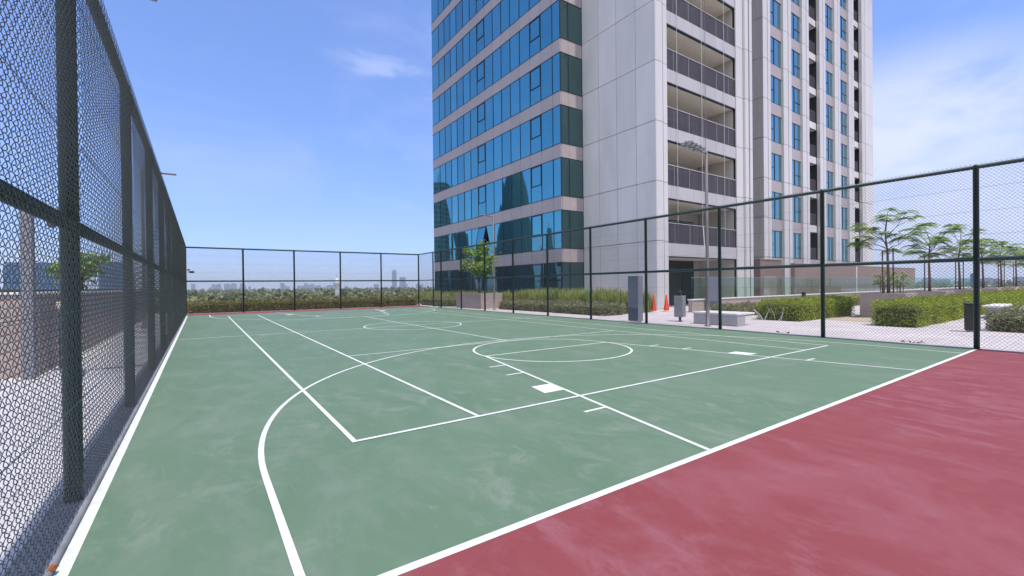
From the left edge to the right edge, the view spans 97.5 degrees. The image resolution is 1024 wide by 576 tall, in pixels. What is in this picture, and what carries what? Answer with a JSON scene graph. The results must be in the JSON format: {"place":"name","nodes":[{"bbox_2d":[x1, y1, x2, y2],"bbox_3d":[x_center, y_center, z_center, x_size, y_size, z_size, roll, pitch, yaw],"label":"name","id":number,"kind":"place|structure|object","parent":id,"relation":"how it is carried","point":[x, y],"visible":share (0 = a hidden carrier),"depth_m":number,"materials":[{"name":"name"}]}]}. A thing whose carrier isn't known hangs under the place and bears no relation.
{"place":"outdoors","nodes":[
{"label":"outdoors","id":0,"kind":"place"},
{"bbox_2d":[3,262,59,289],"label":"office block","id":1,"kind":"structure","parent":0,"point":[17,276],"depth_m":398.69,"materials":[{"name":"blue glass"}]},
{"bbox_2d":[0,313,165,575],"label":"path","id":2,"kind":"structure","parent":0,"point":[11,501],"depth_m":4.59,"materials":[{"name":"grey concrete"}]},
{"bbox_2d":[19,208,58,379],"bbox_3d":[-7.928,0.047,7.726,0.695,2.960,0.150,-1,0,-35],"label":"post","id":3,"kind":"object","parent":2,"relation":"on","point":[25,295],"visible":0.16,"depth_m":7.52,"materials":[{"name":"grey metal"}]},
{"bbox_2d":[0,289,141,378],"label":"planter wall","id":4,"kind":"structure","parent":2,"relation":"on","point":[10,362],"depth_m":8.11,"materials":[{"name":"stone"},{"name":"concrete"}]},
{"bbox_2d":[44,251,111,288],"bbox_3d":[-14.361,-0.592,14.938,2.002,1.350,1.649,0,0,35],"label":"leafy tree","id":5,"kind":"object","parent":4,"relation":"on","point":[51,268],"visible":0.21,"depth_m":14.85,"materials":[{"name":"green plant"}]},
{"bbox_2d":[2,314,186,575],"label":"kerb","id":6,"kind":"structure","parent":2,"relation":"on","point":[67,537],"depth_m":2.93,"materials":[{"name":"concrete"}]},
{"bbox_2d":[0,0,186,575],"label":"chain link fence","id":7,"kind":"object","parent":6,"relation":"on","point":[170,259],"visible":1,"depth_m":3.07,"materials":[{"name":"black metal"}]},
{"bbox_2d":[141,172,176,325],"bbox_3d":[-13.709,-1.505,17.448,1.160,6.080,0.220,-1,0,-35],"label":"lamp post","id":8,"kind":"object","parent":2,"relation":"on","point":[164,173],"visible":0.2,"depth_m":17.15,"materials":[{"name":"grey metal"}]},
{"bbox_2d":[99,262,122,288],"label":"office block","id":9,"kind":"structure","parent":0,"point":[111,276],"depth_m":508.48,"materials":[{"name":"blue glass"}]},
{"bbox_2d":[0,0,1023,289],"label":"sky","id":10,"kind":"structure","parent":0,"point":[279,124],"materials":[{"name":"blue"}]},
{"bbox_2d":[187,306,1023,575],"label":"court surround","id":11,"kind":"object","parent":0,"point":[921,473],"visible":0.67,"depth_m":2.98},
{"bbox_2d":[186,246,419,313],"bbox_3d":[-13.035,-0.537,30.192,14.555,3.965,0.138,-1,0,-35],"label":"chain link fence","id":12,"kind":"object","parent":11,"relation":"on","point":[372,256],"visible":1,"depth_m":29.34,"materials":[{"name":"black metal"}]},
{"bbox_2d":[68,307,972,575],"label":"court surface","id":13,"kind":"object","parent":11,"relation":"on","point":[186,494],"visible":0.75,"depth_m":4.85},
{"bbox_2d":[53,307,976,575],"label":"court line markings","id":14,"kind":"object","parent":13,"relation":"on","point":[70,554],"visible":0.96,"depth_m":3.50,"materials":[{"name":"paint"}]},
{"bbox_2d":[228,309,828,441],"bbox_3d":[-3.874,1.413,17.099,10.755,0.001,23.817,-1,0,-35],"label":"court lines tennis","id":15,"kind":"object","parent":13,"relation":"on","point":[335,422],"visible":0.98,"depth_m":6.62,"materials":[{"name":"paint"}]},
{"bbox_2d":[199,281,1021,296],"bbox_3d":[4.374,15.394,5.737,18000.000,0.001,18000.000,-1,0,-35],"label":"ground","id":16,"kind":"structure","parent":0,"point":[432,288],"depth_m":2655.22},
{"bbox_2d":[146,280,1023,312],"bbox_3d":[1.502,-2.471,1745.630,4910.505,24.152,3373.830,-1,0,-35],"label":"woodland","id":17,"kind":"object","parent":16,"relation":"on","point":[348,292],"visible":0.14,"depth_m":497.39,"materials":[{"name":"green plant"}]},
{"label":"podium","id":18,"kind":"structure","parent":16,"relation":"on","visible":0},
{"bbox_2d":[187,295,417,313],"bbox_3d":[-13.843,1.052,31.715,14.896,0.972,1.956,-1,0,-35],"label":"mixed hedge","id":19,"kind":"object","parent":18,"relation":"on","point":[399,300],"visible":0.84,"depth_m":30.35,"materials":[{"name":"green plant"}]},
{"bbox_2d":[198,305,1023,352],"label":"kerb edging","id":20,"kind":"object","parent":18,"relation":"on","point":[714,328],"visible":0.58,"depth_m":13.43,"materials":[{"name":"stone"}]},
{"bbox_2d":[418,251,440,307],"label":"fence gate","id":21,"kind":"structure","parent":20,"relation":"on","point":[433,269],"depth_m":32.25,"materials":[{"name":"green metal"}]},
{"bbox_2d":[440,158,1023,350],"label":"chain link fence","id":22,"kind":"object","parent":20,"relation":"on","point":[976,259],"visible":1,"depth_m":12.34,"materials":[{"name":"black metal"}]},
{"bbox_2d":[415,288,1023,350],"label":"plaza paving","id":23,"kind":"structure","parent":0,"point":[689,319],"depth_m":14.02,"materials":[{"name":"grey concrete"}]},
{"bbox_2d":[420,295,455,306],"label":"edging shrubs","id":24,"kind":"object","parent":23,"relation":"on","point":[445,300],"visible":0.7,"depth_m":33.72,"materials":[{"name":"green plant"}]},
{"bbox_2d":[413,290,530,302],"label":"ornamental grass","id":25,"kind":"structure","parent":23,"relation":"on","point":[447,293],"depth_m":37.78,"materials":[{"name":"green plant"}]},
{"bbox_2d":[456,293,501,308],"bbox_3d":[-2.281,0.840,30.599,1.650,0.990,3.400,-1,0,-35],"label":"tree planter","id":26,"kind":"object","parent":23,"relation":"on","point":[481,297],"visible":0.73,"depth_m":29.45,"materials":[{"name":"concrete"}]},
{"bbox_2d":[457,240,501,292],"bbox_3d":[-2.089,-1.455,30.488,2.969,3.766,2.646,-1,0,-35],"label":"leafy tree","id":27,"kind":"object","parent":26,"relation":"on","point":[475,264],"visible":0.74,"depth_m":30.26,"materials":[{"name":"green plant"}]},
{"bbox_2d":[478,214,494,309],"bbox_3d":[-1.486,-1.544,27.041,1.160,5.780,0.220,-1,0,-35],"label":"lamp post","id":28,"kind":"object","parent":23,"relation":"on","point":[493,260],"visible":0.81,"depth_m":27.26,"materials":[{"name":"grey metal"}]},
{"bbox_2d":[498,298,626,315],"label":"edging shrubs","id":29,"kind":"object","parent":23,"relation":"on","point":[559,308],"visible":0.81,"depth_m":23.46,"materials":[{"name":"green plant"}]},
{"bbox_2d":[505,286,655,313],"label":"ornamental grass","id":30,"kind":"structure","parent":23,"relation":"on","point":[543,295],"depth_m":24.88,"materials":[{"name":"green plant"}]},
{"bbox_2d":[431,0,753,308],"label":"apartment tower","id":31,"kind":"structure","parent":23,"relation":"on","point":[551,116],"depth_m":30.96,"materials":[{"name":"grey"}]},
{"bbox_2d":[431,0,451,23],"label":"ribbon window","id":32,"kind":"structure","parent":31,"relation":"in","point":[437,6],"depth_m":44.99,"materials":[{"name":"blue glass"}]},
{"bbox_2d":[432,0,489,57],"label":"ribbon window","id":33,"kind":"structure","parent":31,"relation":"in","point":[464,11],"depth_m":42.04,"materials":[{"name":"blue glass"}]},
{"bbox_2d":[432,0,540,91],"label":"ribbon window","id":34,"kind":"structure","parent":31,"relation":"in","point":[506,12],"depth_m":38.26,"materials":[{"name":"blue glass"}]},
{"bbox_2d":[434,209,579,262],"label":"ribbon window","id":35,"kind":"structure","parent":31,"relation":"in","point":[549,222],"depth_m":34.90,"materials":[{"name":"blue glass"}]},
{"bbox_2d":[432,51,581,159],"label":"ribbon window","id":36,"kind":"structure","parent":31,"relation":"in","point":[543,81],"depth_m":35.36,"materials":[{"name":"blue glass"}]},
{"bbox_2d":[432,0,581,126],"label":"ribbon window","id":37,"kind":"structure","parent":31,"relation":"in","point":[544,29],"depth_m":35.39,"materials":[{"name":"blue glass"}]},
{"bbox_2d":[434,262,581,293],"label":"ribbon window","id":38,"kind":"structure","parent":31,"relation":"in","point":[449,273],"depth_m":35.07,"materials":[{"name":"blue glass"}]},
{"bbox_2d":[433,157,582,228],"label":"ribbon window","id":39,"kind":"structure","parent":31,"relation":"in","point":[541,182],"depth_m":35.38,"materials":[{"name":"blue glass"}]},
{"bbox_2d":[433,104,582,194],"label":"ribbon window","id":40,"kind":"structure","parent":31,"relation":"in","point":[542,132],"depth_m":35.43,"materials":[{"name":"blue glass"}]},
{"bbox_2d":[560,0,580,44],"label":"return window","id":41,"kind":"structure","parent":31,"relation":"in","point":[570,15],"depth_m":30.41,"materials":[{"name":"teal glass"}]},
{"bbox_2d":[561,105,581,146],"bbox_3d":[4.051,-10.955,30.462,1.910,2.580,0.003,-1,0,-35],"label":"return window","id":42,"kind":"structure","parent":31,"relation":"in","point":[571,118],"depth_m":30.45,"materials":[{"name":"teal glass"}]},
{"bbox_2d":[561,52,581,95],"bbox_3d":[4.013,-14.455,30.441,1.910,2.580,0.004,-1,0,-35],"label":"return window","id":43,"kind":"structure","parent":31,"relation":"in","point":[575,75],"depth_m":30.45,"materials":[{"name":"teal glass"}]},
{"bbox_2d":[562,210,582,248],"bbox_3d":[4.129,-3.956,30.501,1.910,2.580,0.005,-1,0,-35],"label":"return window","id":44,"kind":"structure","parent":31,"relation":"in","point":[571,219],"depth_m":30.53,"materials":[{"name":"teal glass"}]},
{"bbox_2d":[562,158,582,197],"bbox_3d":[4.091,-7.455,30.481,1.910,2.580,0.004,-1,0,-35],"label":"return window","id":45,"kind":"structure","parent":31,"relation":"in","point":[576,171],"depth_m":30.49,"materials":[{"name":"teal glass"}]},
{"bbox_2d":[563,262,583,290],"bbox_3d":[4.170,-0.256,30.522,1.910,2.980,0.005,-1,0,-35],"label":"return window","id":46,"kind":"structure","parent":31,"relation":"in","point":[565,266],"depth_m":30.53,"materials":[{"name":"teal glass"}]},
{"bbox_2d":[676,2,677,176],"bbox_3d":[9.920,-25.393,27.337,0.060,42.800,0.039,-1,0,-35],"label":"hanging rope","id":47,"kind":"object","parent":31,"relation":"hanging from","point":[676,60],"visible":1,"depth_m":27.40,"materials":[{"name":"grey"}]},
{"bbox_2d":[701,37,702,215],"bbox_3d":[12.058,-25.325,28.819,0.060,43.000,0.039,-1,0,-35],"label":"hanging rope","id":48,"kind":"object","parent":31,"relation":"hanging from","point":[701,96],"visible":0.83,"depth_m":28.88,"materials":[{"name":"grey"}]},
{"bbox_2d":[704,0,705,146],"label":"hanging rope","id":49,"kind":"object","parent":31,"relation":"hanging from","point":[705,89],"depth_m":29.10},
{"bbox_2d":[723,1,724,183],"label":"hanging rope","id":50,"kind":"object","parent":31,"relation":"hanging from","point":[723,60],"visible":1,"depth_m":30.36,"materials":[{"name":"grey"}]},
{"bbox_2d":[628,276,642,321],"bbox_3d":[4.865,0.424,17.727,0.283,1.810,0.520,-1,0,-35],"label":"information totem","id":51,"kind":"object","parent":23,"relation":"on","point":[636,306],"visible":0.79,"depth_m":17.58,"materials":[{"name":"grey metal"}]},
{"bbox_2d":[674,289,685,321],"bbox_3d":[6.593,0.672,17.647,0.340,1.277,0.340,0,0,41],"label":"litter bin","id":52,"kind":"object","parent":23,"relation":"on","point":[678,304],"visible":0.83,"depth_m":17.54,"materials":[{"name":"grey metal"}]},
{"bbox_2d":[680,141,709,325],"bbox_3d":[6.282,-1.767,15.209,1.330,6.190,0.446,-1,0,-35],"label":"lamp post","id":53,"kind":"object","parent":23,"relation":"on","point":[694,146],"visible":0.98,"depth_m":15.48,"materials":[{"name":"grey metal"}]},
{"bbox_2d":[709,277,717,308],"bbox_3d":[10.488,0.330,23.448,0.523,1.810,0.283,0,0,27],"label":"information totem","id":54,"kind":"object","parent":23,"relation":"on","point":[715,289],"visible":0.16,"depth_m":23.31,"materials":[{"name":"grey metal"}]},
{"bbox_2d":[693,310,754,326],"bbox_3d":[7.648,1.087,16.285,1.150,0.440,1.700,-1,0,-35],"label":"stone bench","id":55,"kind":"object","parent":23,"relation":"on","point":[697,315],"visible":0.8,"depth_m":15.84,"materials":[{"name":"white stone"}]},
{"bbox_2d":[710,300,769,315],"bbox_3d":[10.937,0.924,21.130,4.532,0.746,1.487,-1,0,-35],"label":"shrub bed","id":56,"kind":"object","parent":23,"relation":"on","point":[741,306],"visible":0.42,"depth_m":20.30,"materials":[{"name":"green plant"}]},
{"bbox_2d":[754,259,781,295],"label":"service block","id":57,"kind":"structure","parent":23,"relation":"on","point":[773,285],"depth_m":37.05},
{"bbox_2d":[763,276,776,295],"bbox_3d":[21.413,0.026,37.261,2.100,2.000,0.048,-1,0,-35],"label":"door","id":58,"kind":"structure","parent":57,"relation":"in","point":[772,285],"depth_m":37.24,"materials":[{"name":"grey metal"}]},
{"bbox_2d":[756,294,855,320],"bbox_3d":[12.489,0.792,19.041,5.385,0.982,1.923,-1,0,-35],"label":"clipped hedge","id":59,"kind":"object","parent":23,"relation":"on","point":[810,309],"visible":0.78,"depth_m":17.89,"materials":[{"name":"green plant"}]},
{"bbox_2d":[688,287,970,311],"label":"terrace wall","id":60,"kind":"structure","parent":23,"relation":"on","point":[692,304],"depth_m":26.72,"materials":[{"name":"beige stone"}]},
{"bbox_2d":[795,291,902,305],"bbox_3d":[24.267,0.672,30.254,23.205,0.848,1.094,-1,0,-35],"label":"clipped hedge","id":61,"kind":"object","parent":23,"relation":"on","point":[854,296],"visible":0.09,"depth_m":27.81,"materials":[{"name":"green plant"}]},
{"bbox_2d":[826,316,873,321],"bbox_3d":[14.095,1.223,17.827,3.100,0.001,1.850,-1,0,-35],"label":"gravel patch","id":62,"kind":"object","parent":23,"relation":"on","point":[855,318],"visible":0.4,"depth_m":17.72,"materials":[{"name":"beige gravel"}]},
{"bbox_2d":[860,293,917,316],"bbox_3d":[15.603,0.709,18.625,1.500,0.995,1.500,-1,0,-35],"label":"tree planter","id":63,"kind":"object","parent":62,"relation":"on","point":[865,298],"visible":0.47,"depth_m":18.48,"materials":[{"name":"concrete"}]},
{"bbox_2d":[844,207,940,292],"bbox_3d":[15.409,-1.491,18.644,2.965,3.579,2.832,-1,0,-23],"label":"feathery tree","id":64,"kind":"object","parent":63,"relation":"in","point":[873,229],"visible":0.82,"depth_m":18.53,"materials":[{"name":"green plant"}]},
{"bbox_2d":[790,263,914,294],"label":"screen wall","id":65,"kind":"structure","parent":23,"relation":"on","point":[813,279],"depth_m":39.35,"materials":[{"name":"glass"}]},
{"bbox_2d":[871,269,903,292],"bbox_3d":[24.339,-0.105,29.317,1.615,2.290,1.884,0,0,23],"label":"feathery tree","id":66,"kind":"object","parent":23,"relation":"on","point":[879,281],"visible":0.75,"depth_m":29.33,"materials":[{"name":"green plant"}]},
{"bbox_2d":[890,271,916,292],"bbox_3d":[28.518,-0.118,32.905,1.919,2.182,1.614,-1,0,-35],"label":"feathery tree","id":67,"kind":"object","parent":23,"relation":"on","point":[901,285],"visible":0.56,"depth_m":32.89,"materials":[{"name":"green plant"}]},
{"bbox_2d":[905,291,953,296],"bbox_3d":[20.369,0.637,21.929,1.500,0.995,1.500,-1,0,-35],"label":"tree planter","id":68,"kind":"object","parent":23,"relation":"on","point":[936,293],"visible":0.29,"depth_m":21.39,"materials":[{"name":"concrete"}]},
{"bbox_2d":[895,223,970,290],"bbox_3d":[20.388,-1.460,21.893,2.910,3.372,2.870,-1,0,-35],"label":"feathery tree","id":69,"kind":"object","parent":68,"relation":"on","point":[929,251],"visible":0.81,"depth_m":21.82,"materials":[{"name":"green plant"}]},
{"bbox_2d":[870,288,1023,327],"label":"clipped hedge","id":70,"kind":"object","parent":23,"relation":"on","point":[999,296],"visible":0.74,"depth_m":15.45,"materials":[{"name":"green plant"}]},
{"bbox_2d":[938,289,981,293],"bbox_3d":[25.135,0.566,25.234,1.500,0.995,1.500,-1,0,-35],"label":"tree planter","id":71,"kind":"object","parent":23,"relation":"on","point":[958,291],"visible":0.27,"depth_m":24.73,"materials":[{"name":"concrete"}]},
{"bbox_2d":[926,224,996,288],"bbox_3d":[25.141,-1.691,25.179,2.643,3.694,3.287,-1,0,-14],"label":"feathery tree","id":72,"kind":"object","parent":71,"relation":"on","point":[964,241],"visible":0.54,"depth_m":25.13,"materials":[{"name":"green plant"}]},
{"bbox_2d":[963,302,981,330],"bbox_3d":[13.304,0.829,12.991,0.340,0.810,0.340,0,0,38],"label":"litter bin","id":73,"kind":"object","parent":23,"relation":"on","point":[969,307],"visible":0.56,"depth_m":12.93,"materials":[{"name":"black plastic"}]},
{"bbox_2d":[964,288,1000,290],"bbox_3d":[29.901,0.495,28.538,1.500,0.995,1.500,-1,0,-35],"label":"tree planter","id":74,"kind":"object","parent":23,"relation":"on","point":[988,289],"visible":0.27,"depth_m":27.83,"materials":[{"name":"concrete"}]},
{"bbox_2d":[961,238,1010,287],"bbox_3d":[30.020,-1.545,28.574,3.102,3.258,2.482,-1,0,-35],"label":"feathery tree","id":75,"kind":"object","parent":74,"relation":"on","point":[994,241],"visible":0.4,"depth_m":28.48,"materials":[{"name":"green plant"}]},
{"bbox_2d":[982,303,1011,316],"bbox_3d":[19.333,0.914,17.901,2.400,0.510,0.500,-1,0,-35],"label":"stone bench","id":76,"kind":"object","parent":23,"relation":"on","point":[994,306],"visible":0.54,"depth_m":17.38,"materials":[{"name":"white stone"}]},
{"bbox_2d":[984,287,1018,289],"bbox_3d":[34.667,0.424,31.843,1.500,0.995,1.500,-1,0,-35],"label":"tree planter","id":77,"kind":"object","parent":23,"relation":"on","point":[1010,288],"visible":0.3,"depth_m":31.16,"materials":[{"name":"concrete"}]},
{"bbox_2d":[980,241,1023,286],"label":"feathery tree","id":78,"kind":"object","parent":77,"relation":"on","point":[1004,253],"visible":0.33,"depth_m":31.75,"materials":[{"name":"green plant"}]},
{"bbox_2d":[983,304,1023,332],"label":"shrub bed","id":79,"kind":"object","parent":23,"relation":"on","point":[1007,324],"visible":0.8,"depth_m":12.94,"materials":[{"name":"green plant"}]},
{"bbox_2d":[751,0,873,294],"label":"apartment tower","id":80,"kind":"structure","parent":0,"point":[812,93],"depth_m":45.72,"materials":[{"name":"grey"}]},
{"bbox_2d":[770,75,780,105],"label":"window","id":81,"kind":"structure","parent":80,"relation":"in","point":[775,82],"depth_m":41.05,"materials":[{"name":"blue glass"}]},
{"bbox_2d":[770,36,780,67],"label":"window","id":82,"kind":"structure","parent":80,"relation":"in","point":[775,49],"depth_m":41.06,"materials":[{"name":"blue glass"}]},
{"bbox_2d":[770,0,780,30],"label":"window","id":83,"kind":"structure","parent":80,"relation":"in","point":[774,5],"depth_m":41.06,"materials":[{"name":"blue glass"}]},
{"bbox_2d":[771,153,781,181],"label":"window","id":84,"kind":"structure","parent":80,"relation":"in","point":[775,158],"depth_m":41.12,"materials":[{"name":"blue glass"}]},
{"bbox_2d":[771,114,781,144],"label":"window","id":85,"kind":"structure","parent":80,"relation":"in","point":[775,120],"depth_m":41.04,"materials":[{"name":"blue glass"}]},
{"bbox_2d":[772,192,781,219],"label":"window","id":86,"kind":"structure","parent":80,"relation":"in","point":[775,194],"depth_m":41.12,"materials":[{"name":"blue glass"}]},
{"bbox_2d":[772,230,782,257],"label":"window","id":87,"kind":"structure","parent":80,"relation":"in","point":[776,237],"depth_m":41.11,"materials":[{"name":"blue glass"}]},
{"bbox_2d":[791,49,799,78],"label":"window","id":88,"kind":"structure","parent":80,"relation":"in","point":[795,56],"depth_m":43.31,"materials":[{"name":"blue glass"}]},
{"bbox_2d":[791,12,799,41],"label":"window","id":89,"kind":"structure","parent":80,"relation":"in","point":[795,32],"depth_m":43.24,"materials":[{"name":"blue glass"}]},
{"bbox_2d":[792,86,799,114],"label":"window","id":90,"kind":"structure","parent":80,"relation":"in","point":[795,92],"depth_m":43.31,"materials":[{"name":"blue glass"}]},
{"bbox_2d":[792,233,800,258],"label":"window","id":91,"kind":"structure","parent":80,"relation":"in","point":[798,241],"depth_m":43.37,"materials":[{"name":"blue glass"}]},
{"bbox_2d":[792,197,800,222],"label":"window","id":92,"kind":"structure","parent":80,"relation":"in","point":[797,204],"depth_m":43.38,"materials":[{"name":"blue glass"}]},
{"bbox_2d":[792,159,800,186],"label":"window","id":93,"kind":"structure","parent":80,"relation":"in","point":[796,176],"depth_m":43.39,"materials":[{"name":"blue glass"}]},
{"bbox_2d":[792,123,800,150],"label":"window","id":94,"kind":"structure","parent":80,"relation":"in","point":[796,140],"depth_m":43.31,"materials":[{"name":"blue glass"}]},
{"bbox_2d":[825,37,831,63],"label":"window","id":95,"kind":"structure","parent":80,"relation":"in","point":[828,43],"depth_m":47.63,"materials":[{"name":"blue glass"}]},
{"bbox_2d":[825,3,831,30],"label":"window","id":96,"kind":"structure","parent":80,"relation":"in","point":[828,10],"depth_m":47.64,"materials":[{"name":"blue glass"}]},
{"bbox_2d":[826,170,832,194],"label":"window","id":97,"kind":"structure","parent":80,"relation":"in","point":[829,175],"depth_m":47.72,"materials":[{"name":"blue glass"}]},
{"bbox_2d":[826,137,832,162],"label":"window","id":98,"kind":"structure","parent":80,"relation":"in","point":[829,142],"depth_m":47.74,"materials":[{"name":"blue glass"}]},
{"bbox_2d":[826,104,832,129],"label":"window","id":99,"kind":"structure","parent":80,"relation":"in","point":[828,108],"depth_m":47.65,"materials":[{"name":"blue glass"}]},
{"bbox_2d":[826,71,832,96],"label":"window","id":100,"kind":"structure","parent":80,"relation":"in","point":[828,75],"depth_m":47.67,"materials":[{"name":"blue glass"}]},
{"bbox_2d":[827,204,832,227],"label":"window","id":101,"kind":"structure","parent":80,"relation":"in","point":[829,212],"depth_m":47.71,"materials":[{"name":"blue glass"}]},
{"bbox_2d":[827,237,833,260],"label":"window","id":102,"kind":"structure","parent":80,"relation":"in","point":[830,243],"depth_m":47.74,"materials":[{"name":"blue glass"}]},
{"bbox_2d":[840,16,845,41],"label":"window","id":103,"kind":"structure","parent":80,"relation":"in","point":[842,21],"depth_m":49.75,"materials":[{"name":"blue glass"}]},
{"bbox_2d":[840,143,846,166],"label":"window","id":104,"kind":"structure","parent":80,"relation":"in","point":[843,147],"depth_m":49.86,"materials":[{"name":"blue glass"}]},
{"bbox_2d":[840,112,846,135],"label":"window","id":105,"kind":"structure","parent":80,"relation":"in","point":[843,116],"depth_m":49.87,"materials":[{"name":"blue glass"}]},
{"bbox_2d":[840,79,846,103],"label":"window","id":106,"kind":"structure","parent":80,"relation":"in","point":[842,84],"depth_m":49.75,"materials":[{"name":"blue glass"}]},
{"bbox_2d":[840,47,846,73],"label":"window","id":107,"kind":"structure","parent":80,"relation":"in","point":[843,64],"depth_m":49.78,"materials":[{"name":"blue glass"}]},
{"bbox_2d":[841,175,846,198],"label":"window","id":108,"kind":"structure","parent":80,"relation":"in","point":[843,178],"depth_m":49.87,"materials":[{"name":"blue glass"}]},
{"bbox_2d":[841,239,847,260],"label":"window","id":109,"kind":"structure","parent":80,"relation":"in","point":[844,258],"depth_m":49.81,"materials":[{"name":"blue glass"}]},
{"bbox_2d":[841,207,847,229],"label":"window","id":110,"kind":"structure","parent":80,"relation":"in","point":[844,227],"depth_m":49.82,"materials":[{"name":"blue glass"}]},
{"bbox_3d":[39.433,0.352,35.147,1.500,0.995,1.500,-1,0,-35],"label":"tree planter","id":111,"kind":"object","parent":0,"visible":0},
{"bbox_2d":[987,243,1023,285],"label":"feathery tree","id":112,"kind":"object","parent":111,"relation":"in","point":[1016,266],"visible":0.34,"depth_m":35.14,"materials":[{"name":"green plant"}]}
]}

